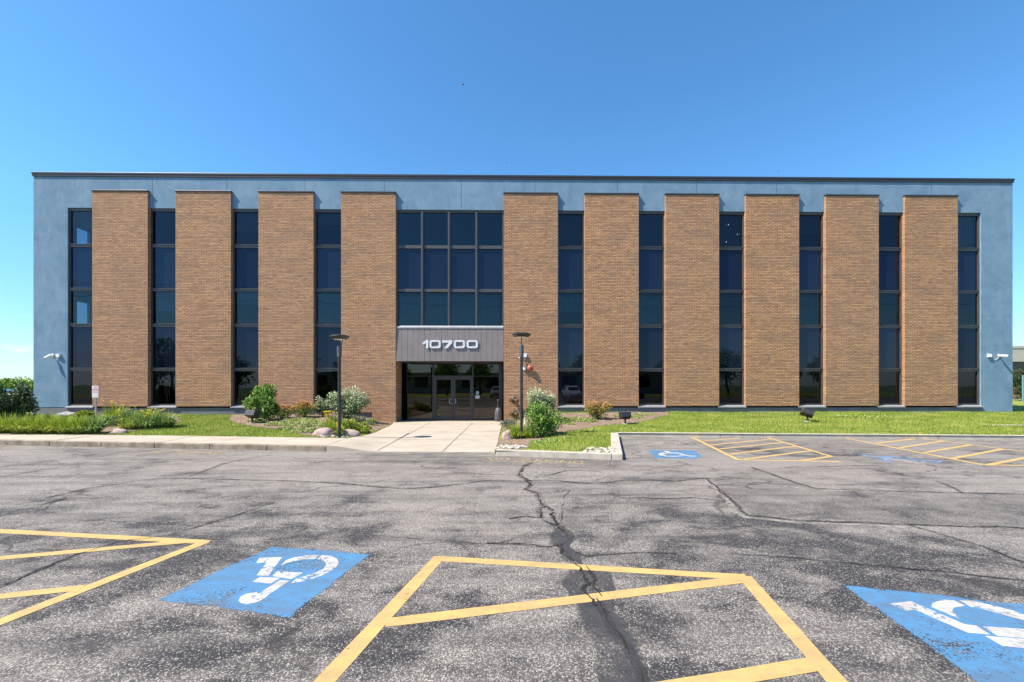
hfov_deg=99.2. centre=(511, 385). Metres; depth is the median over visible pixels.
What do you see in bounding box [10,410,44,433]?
daylily
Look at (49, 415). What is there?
daylily
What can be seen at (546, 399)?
variegated shrub
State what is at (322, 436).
white stones
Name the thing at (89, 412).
hosta
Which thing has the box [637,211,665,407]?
window
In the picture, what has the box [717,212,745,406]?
window
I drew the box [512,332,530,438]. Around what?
lamp post
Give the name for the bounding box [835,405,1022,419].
ground cover
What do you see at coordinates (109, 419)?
spiky plant
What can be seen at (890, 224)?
window
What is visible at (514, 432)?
daylily
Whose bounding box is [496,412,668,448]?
mulch bed
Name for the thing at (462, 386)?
door
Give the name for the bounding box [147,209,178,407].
window
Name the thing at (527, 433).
daylily
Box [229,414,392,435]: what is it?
mulch bed
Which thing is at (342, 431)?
daylily
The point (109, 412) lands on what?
daylily
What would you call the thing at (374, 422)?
grey perennial
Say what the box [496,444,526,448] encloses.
white stones
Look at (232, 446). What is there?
kerb
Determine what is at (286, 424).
ground cover
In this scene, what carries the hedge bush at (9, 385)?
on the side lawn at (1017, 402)
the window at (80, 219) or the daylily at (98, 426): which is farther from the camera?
the window at (80, 219)
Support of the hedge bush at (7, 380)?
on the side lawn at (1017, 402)
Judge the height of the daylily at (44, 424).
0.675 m
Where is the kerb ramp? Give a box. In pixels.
[326,433,406,450]
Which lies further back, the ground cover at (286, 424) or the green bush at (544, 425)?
the ground cover at (286, 424)
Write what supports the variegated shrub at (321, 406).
on the mulch bed at (244, 419)
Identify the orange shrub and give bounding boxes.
[275,403,296,417]
[293,399,319,417]
[583,400,612,418]
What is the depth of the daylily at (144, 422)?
13.81 m
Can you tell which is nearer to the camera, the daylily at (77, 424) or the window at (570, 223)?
the daylily at (77, 424)
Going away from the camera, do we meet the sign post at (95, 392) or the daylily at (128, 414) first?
the daylily at (128, 414)
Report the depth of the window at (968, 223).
19.51 m
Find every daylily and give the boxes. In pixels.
[0,412,16,433]
[0,412,29,433]
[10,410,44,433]
[21,414,59,433]
[29,411,59,419]
[44,411,75,433]
[55,414,93,433]
[67,413,117,433]
[89,400,127,416]
[106,407,145,424]
[113,417,138,429]
[127,409,165,428]
[131,406,160,416]
[148,408,181,427]
[320,411,343,431]
[332,423,346,435]
[501,421,526,438]
[518,423,536,437]
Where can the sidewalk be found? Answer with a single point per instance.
(222, 439)
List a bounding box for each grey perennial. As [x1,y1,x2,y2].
[350,414,365,422]
[365,417,376,424]
[499,418,516,429]
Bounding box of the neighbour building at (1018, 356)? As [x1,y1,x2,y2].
[1013,346,1023,396]
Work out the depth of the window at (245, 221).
19.06 m
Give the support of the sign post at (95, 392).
on the mulch bed at (109, 429)
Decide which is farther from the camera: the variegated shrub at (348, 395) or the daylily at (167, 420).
the variegated shrub at (348, 395)
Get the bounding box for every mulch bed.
[12,415,179,433]
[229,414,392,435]
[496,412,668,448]
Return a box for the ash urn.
[495,399,501,420]
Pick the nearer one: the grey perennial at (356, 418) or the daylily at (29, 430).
the daylily at (29, 430)
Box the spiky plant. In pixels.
[94,415,122,425]
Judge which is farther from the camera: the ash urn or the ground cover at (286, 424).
the ash urn
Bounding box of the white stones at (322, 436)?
[313,434,349,437]
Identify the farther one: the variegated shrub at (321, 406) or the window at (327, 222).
the window at (327, 222)
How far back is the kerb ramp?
11.23 m
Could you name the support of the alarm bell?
attached to the office building at (222, 293)
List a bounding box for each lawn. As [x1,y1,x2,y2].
[7,415,391,437]
[26,399,1023,412]
[495,412,610,452]
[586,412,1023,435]
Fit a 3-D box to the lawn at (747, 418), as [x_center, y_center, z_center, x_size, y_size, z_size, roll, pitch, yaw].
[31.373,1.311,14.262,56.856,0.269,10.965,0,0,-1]
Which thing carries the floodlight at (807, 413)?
on the lawn at (747, 418)
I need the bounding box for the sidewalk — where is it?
[0,434,346,444]
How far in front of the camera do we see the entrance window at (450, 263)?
19.17 m
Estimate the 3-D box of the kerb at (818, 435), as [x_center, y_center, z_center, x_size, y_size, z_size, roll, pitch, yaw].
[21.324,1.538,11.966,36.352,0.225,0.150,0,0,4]
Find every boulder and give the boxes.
[109,428,128,433]
[313,427,334,435]
[342,429,359,436]
[502,430,514,438]
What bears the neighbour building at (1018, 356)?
on the side lawn at (1017, 402)
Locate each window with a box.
[65,208,94,407]
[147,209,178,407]
[230,209,259,407]
[315,210,340,407]
[397,210,503,327]
[557,211,584,407]
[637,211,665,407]
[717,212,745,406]
[796,212,825,406]
[875,213,905,406]
[954,213,983,406]
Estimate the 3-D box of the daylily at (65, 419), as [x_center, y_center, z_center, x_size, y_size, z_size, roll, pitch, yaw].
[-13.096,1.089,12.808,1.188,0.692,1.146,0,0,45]
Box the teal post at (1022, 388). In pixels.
[1022,375,1023,401]
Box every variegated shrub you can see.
[0,380,41,419]
[313,395,329,416]
[325,385,370,417]
[524,383,558,422]
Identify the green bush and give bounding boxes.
[241,382,281,420]
[524,398,564,437]
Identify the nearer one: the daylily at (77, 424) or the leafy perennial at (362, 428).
the daylily at (77, 424)
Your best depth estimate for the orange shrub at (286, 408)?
17.27 m
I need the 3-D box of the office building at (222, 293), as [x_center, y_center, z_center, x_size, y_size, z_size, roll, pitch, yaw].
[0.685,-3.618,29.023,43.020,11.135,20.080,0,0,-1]
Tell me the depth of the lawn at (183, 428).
13.67 m
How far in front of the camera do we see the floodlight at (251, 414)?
15.43 m
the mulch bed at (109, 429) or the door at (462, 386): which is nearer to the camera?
the mulch bed at (109, 429)
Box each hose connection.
[509,397,518,402]
[509,410,518,416]
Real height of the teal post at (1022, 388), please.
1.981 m
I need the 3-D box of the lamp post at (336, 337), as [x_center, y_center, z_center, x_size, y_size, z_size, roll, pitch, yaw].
[-4.879,0.112,12.332,0.550,3.095,0.550,0,0,-1]
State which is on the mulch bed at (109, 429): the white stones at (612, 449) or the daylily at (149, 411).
the daylily at (149, 411)
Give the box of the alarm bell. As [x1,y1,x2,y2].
[527,365,532,370]
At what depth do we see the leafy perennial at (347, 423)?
13.90 m
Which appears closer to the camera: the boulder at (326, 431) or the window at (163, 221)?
the boulder at (326, 431)
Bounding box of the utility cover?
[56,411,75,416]
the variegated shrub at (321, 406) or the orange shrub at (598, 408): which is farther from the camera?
the variegated shrub at (321, 406)
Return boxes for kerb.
[0,439,326,451]
[496,449,611,459]
[611,433,622,459]
[617,432,1023,439]
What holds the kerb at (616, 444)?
on the parking lot
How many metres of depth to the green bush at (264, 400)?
16.17 m
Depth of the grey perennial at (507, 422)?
14.89 m
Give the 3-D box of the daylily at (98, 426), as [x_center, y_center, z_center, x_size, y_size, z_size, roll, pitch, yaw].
[-12.307,1.093,12.822,1.239,0.678,1.262,0,0,-1]
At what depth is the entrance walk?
13.30 m
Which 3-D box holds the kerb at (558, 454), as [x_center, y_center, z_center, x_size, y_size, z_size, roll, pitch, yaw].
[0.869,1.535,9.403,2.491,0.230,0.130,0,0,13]
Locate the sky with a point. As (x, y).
(734, 88)
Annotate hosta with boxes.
[76,410,98,417]
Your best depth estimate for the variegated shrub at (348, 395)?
17.37 m
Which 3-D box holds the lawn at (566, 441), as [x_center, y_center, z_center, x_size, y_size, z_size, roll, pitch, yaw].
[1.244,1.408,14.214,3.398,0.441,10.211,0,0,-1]
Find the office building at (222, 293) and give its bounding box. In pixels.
[31,172,1014,422]
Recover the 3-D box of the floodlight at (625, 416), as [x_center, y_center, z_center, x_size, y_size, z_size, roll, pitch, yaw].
[3.950,1.157,15.238,0.377,0.462,0.286,0,0,-9]
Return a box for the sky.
[0,0,1023,381]
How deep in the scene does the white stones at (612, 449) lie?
9.56 m
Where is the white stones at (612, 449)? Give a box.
[583,446,615,452]
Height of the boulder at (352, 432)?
0.360 m
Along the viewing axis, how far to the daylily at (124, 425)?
13.75 m
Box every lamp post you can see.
[329,334,349,437]
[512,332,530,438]
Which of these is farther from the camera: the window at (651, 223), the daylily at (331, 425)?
the window at (651, 223)
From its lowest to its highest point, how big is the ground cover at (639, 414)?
0.484 m
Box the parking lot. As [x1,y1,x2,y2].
[0,437,1023,681]
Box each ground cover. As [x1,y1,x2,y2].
[247,417,346,432]
[528,412,656,443]
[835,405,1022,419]
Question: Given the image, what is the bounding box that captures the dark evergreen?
[1013,365,1023,400]
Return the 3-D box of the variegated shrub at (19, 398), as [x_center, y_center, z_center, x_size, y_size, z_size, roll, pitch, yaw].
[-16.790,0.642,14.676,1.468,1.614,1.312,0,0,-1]
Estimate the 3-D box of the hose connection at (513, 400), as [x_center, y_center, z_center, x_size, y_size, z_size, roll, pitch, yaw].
[0.085,0.647,18.844,0.442,0.300,0.319,0,0,-1]
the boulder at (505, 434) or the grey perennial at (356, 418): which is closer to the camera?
the boulder at (505, 434)
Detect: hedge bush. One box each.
[0,377,21,386]
[0,379,14,388]
[12,376,32,390]
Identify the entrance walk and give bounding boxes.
[326,420,503,453]
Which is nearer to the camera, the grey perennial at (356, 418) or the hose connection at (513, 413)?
the grey perennial at (356, 418)
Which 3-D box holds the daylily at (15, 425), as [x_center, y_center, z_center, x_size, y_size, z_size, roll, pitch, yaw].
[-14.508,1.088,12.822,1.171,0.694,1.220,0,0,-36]
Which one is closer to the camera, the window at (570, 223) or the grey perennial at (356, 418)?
the grey perennial at (356, 418)
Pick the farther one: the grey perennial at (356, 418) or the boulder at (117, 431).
the grey perennial at (356, 418)
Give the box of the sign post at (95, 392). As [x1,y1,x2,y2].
[92,386,98,415]
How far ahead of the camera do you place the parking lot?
3.77 m
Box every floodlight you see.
[244,410,260,422]
[618,412,631,423]
[799,407,814,421]
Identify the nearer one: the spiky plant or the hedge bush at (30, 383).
the spiky plant
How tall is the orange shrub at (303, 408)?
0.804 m
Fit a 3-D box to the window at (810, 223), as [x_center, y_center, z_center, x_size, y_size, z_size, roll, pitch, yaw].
[13.218,-3.348,19.329,1.220,8.645,0.280,0,0,-1]
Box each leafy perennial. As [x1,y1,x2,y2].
[334,418,357,430]
[350,421,371,433]
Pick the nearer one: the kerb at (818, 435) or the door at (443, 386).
the kerb at (818, 435)
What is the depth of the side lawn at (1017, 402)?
26.91 m
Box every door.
[434,377,452,419]
[453,377,471,419]
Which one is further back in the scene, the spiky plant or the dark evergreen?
the dark evergreen
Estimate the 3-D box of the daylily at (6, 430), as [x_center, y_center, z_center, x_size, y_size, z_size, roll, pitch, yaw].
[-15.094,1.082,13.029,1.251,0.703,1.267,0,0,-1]

